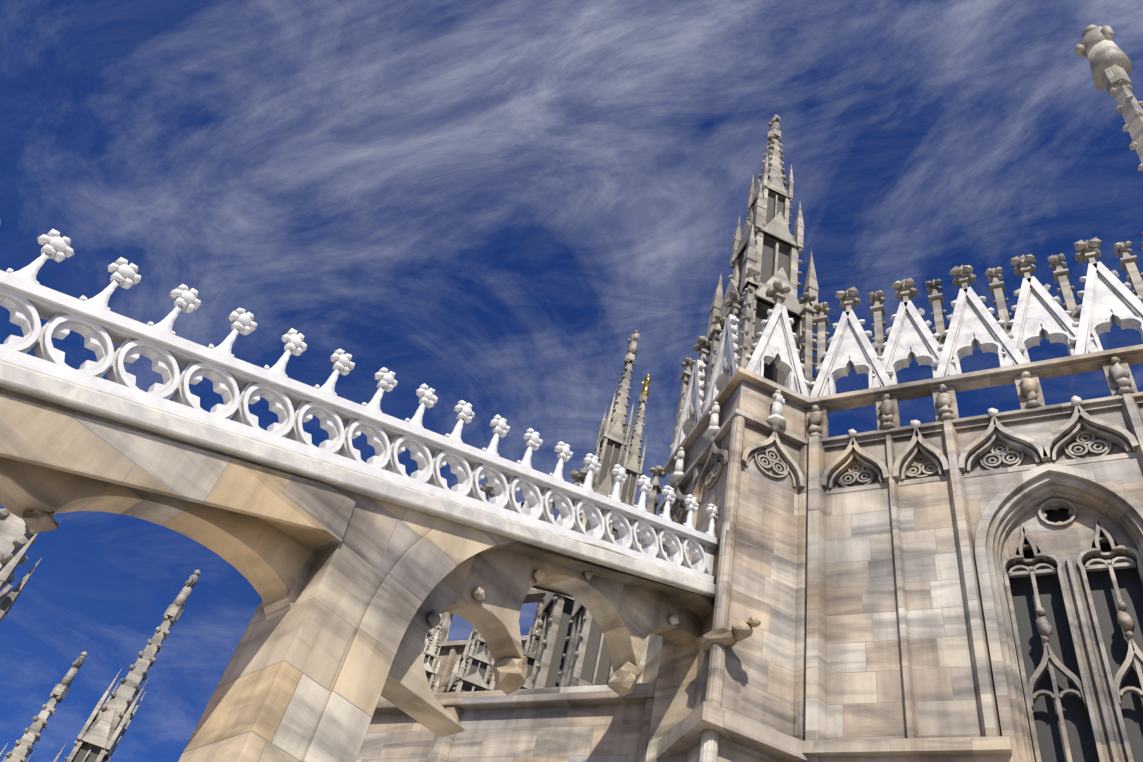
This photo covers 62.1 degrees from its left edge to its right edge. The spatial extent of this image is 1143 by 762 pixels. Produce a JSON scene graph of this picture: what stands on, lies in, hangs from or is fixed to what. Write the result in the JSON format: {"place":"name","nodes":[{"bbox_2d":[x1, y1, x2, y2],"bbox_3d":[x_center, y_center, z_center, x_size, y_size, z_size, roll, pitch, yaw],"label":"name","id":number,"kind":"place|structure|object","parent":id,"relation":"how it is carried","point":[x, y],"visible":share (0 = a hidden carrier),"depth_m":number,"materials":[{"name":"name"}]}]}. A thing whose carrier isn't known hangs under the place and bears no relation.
{"place":"outdoors","nodes":[
{"label":"outdoors","id":0,"kind":"place"},
{"bbox_2d":[0,508,41,622],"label":"spire","id":1,"kind":"structure","parent":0,"point":[17,538],"depth_m":13.12,"materials":[{"name":"stone"}]},
{"bbox_2d":[0,683,69,761],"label":"spire","id":2,"kind":"structure","parent":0,"point":[22,750],"depth_m":22.60,"materials":[{"name":"stone"}]},
{"bbox_2d":[60,652,86,687],"bbox_3d":[-12.531,7.257,23.895,0.337,1.004,0.295,-11,-52,23],"label":"spire statue","id":3,"kind":"object","parent":2,"relation":"on","point":[67,679],"visible":0.96,"depth_m":23.77,"materials":[{"name":"grey stone"}]},
{"bbox_2d":[53,603,183,761],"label":"spire","id":4,"kind":"structure","parent":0,"point":[106,726],"depth_m":20.01,"materials":[{"name":"grey stone"}]},
{"bbox_2d":[172,570,200,608],"bbox_3d":[-9.110,4.920,22.476,0.367,1.080,0.322,-11,-52,23],"label":"spire statue","id":5,"kind":"object","parent":4,"relation":"on","point":[185,592],"visible":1,"depth_m":22.34,"materials":[{"name":"grey stone"}]},
{"bbox_2d":[446,632,494,692],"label":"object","id":6,"kind":"object","parent":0,"point":[461,677],"depth_m":14.13,"materials":[{"name":"grey stone"}]},
{"bbox_2d":[0,0,1142,761],"label":"sky","id":7,"kind":"structure","parent":0,"point":[482,204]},
{"bbox_2d":[531,352,635,688],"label":"spire","id":8,"kind":"structure","parent":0,"point":[612,425],"depth_m":16.07,"materials":[{"name":"beige stone"}]},
{"bbox_2d":[627,330,639,355],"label":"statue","id":9,"kind":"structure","parent":8,"relation":"on","point":[633,341],"depth_m":19.91,"materials":[{"name":"beige stone"}]},
{"bbox_2d":[558,394,647,686],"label":"spire","id":10,"kind":"structure","parent":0,"point":[630,458],"depth_m":13.48,"materials":[{"name":"beige stone"}]},
{"bbox_2d":[640,374,650,396],"bbox_3d":[1.375,0.086,17.608,0.206,0.610,0.181,-11,-52,23],"label":"gilded statue","id":11,"kind":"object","parent":10,"relation":"on","point":[645,383],"depth_m":17.53,"materials":[{"name":"gold metal"}]},
{"bbox_2d":[636,380,807,761],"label":"buttress pier","id":12,"kind":"structure","parent":0,"point":[759,572],"depth_m":11.99,"materials":[{"name":"beige stone"}]},
{"bbox_2d":[706,128,818,386],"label":"spire","id":13,"kind":"structure","parent":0,"point":[747,247],"depth_m":18.79,"materials":[{"name":"beige stone"}]},
{"bbox_2d":[768,115,779,130],"bbox_3d":[4.998,-6.282,23.341,0.332,0.978,0.286,-11,-52,23],"label":"spire statue","id":14,"kind":"object","parent":13,"relation":"on","point":[774,123],"visible":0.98,"depth_m":23.27,"materials":[{"name":"beige stone"}]},
{"bbox_2d":[826,405,1142,761],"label":"nave wall","id":15,"kind":"structure","parent":0,"point":[864,692],"depth_m":11.56,"materials":[{"name":"stone"}]},
{"bbox_2d":[1102,65,1142,170],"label":"pinnacle","id":16,"kind":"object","parent":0,"point":[1116,81],"depth_m":9.31,"materials":[{"name":"stone"}]},
{"bbox_2d":[1074,24,1131,89],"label":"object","id":17,"kind":"object","parent":16,"relation":"on","point":[1099,49],"visible":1,"depth_m":10.14,"materials":[{"name":"beige stone"}]},
{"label":"terrace floor","id":18,"kind":"structure","parent":0,"visible":0},
{"bbox_2d":[0,388,760,761],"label":"buttress wall","id":19,"kind":"structure","parent":18,"relation":"on","point":[358,592],"depth_m":7.46,"materials":[{"name":"beige stone"}]},
{"bbox_2d":[0,358,715,597],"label":"coping","id":20,"kind":"object","parent":19,"relation":"on","point":[18,378],"visible":0.19,"depth_m":7.71,"materials":[{"name":"white stone"}]},
{"bbox_2d":[0,270,718,582],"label":"openwork balustrade","id":21,"kind":"object","parent":19,"relation":"on","point":[28,304],"visible":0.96,"depth_m":8.12,"materials":[{"name":"white stone"}]},
{"bbox_2d":[0,224,717,536],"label":"finials","id":22,"kind":"object","parent":21,"relation":"on","point":[58,249],"visible":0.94,"depth_m":8.70,"materials":[{"name":"white stone"}]},
{"bbox_2d":[356,644,655,761],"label":"wing wall","id":23,"kind":"structure","parent":18,"relation":"on","point":[600,723],"depth_m":12.58,"materials":[{"name":"stone"}]},
{"bbox_2d":[423,625,441,692],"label":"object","id":24,"kind":"object","parent":23,"relation":"on","point":[430,648],"depth_m":14.72,"materials":[{"name":"grey stone"}]},
{"bbox_2d":[444,627,478,692],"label":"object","id":25,"kind":"object","parent":23,"relation":"on","point":[474,632],"visible":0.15,"depth_m":15.05,"materials":[{"name":"stone"}]},
{"bbox_2d":[520,617,547,688],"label":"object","id":26,"kind":"object","parent":23,"relation":"on","point":[529,654],"depth_m":14.38,"materials":[{"name":"grey stone"}]},
{"bbox_2d":[429,344,1142,761],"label":"stone moldings","id":27,"kind":"structure","parent":18,"relation":"on","point":[1069,548],"depth_m":11.62,"materials":[{"name":"beige stone"}]},
{"bbox_2d":[424,390,1081,646],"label":"wall carvings","id":28,"kind":"object","parent":27,"relation":"on","point":[776,419],"depth_m":14.21,"materials":[{"name":"white stone"}]},
{"bbox_2d":[426,357,1134,642],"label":"finials","id":29,"kind":"object","parent":27,"relation":"attached to","point":[1120,375],"depth_m":13.04,"materials":[{"name":"stone"}]},
{"bbox_2d":[479,232,1142,548],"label":"cresting pinnacles","id":30,"kind":"object","parent":27,"relation":"on","point":[1089,253],"visible":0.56,"depth_m":15.59,"materials":[{"name":"beige stone"}]},
{"bbox_2d":[519,261,1142,589],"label":"cresting gables","id":31,"kind":"object","parent":27,"relation":"on","point":[1107,295],"visible":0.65,"depth_m":14.64,"materials":[{"name":"white stone"}]},
{"bbox_2d":[1007,508,1142,761],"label":"window glass","id":32,"kind":"object","parent":27,"relation":"attached to","point":[1082,745],"depth_m":10.64,"materials":[{"name":"black"}]}
]}

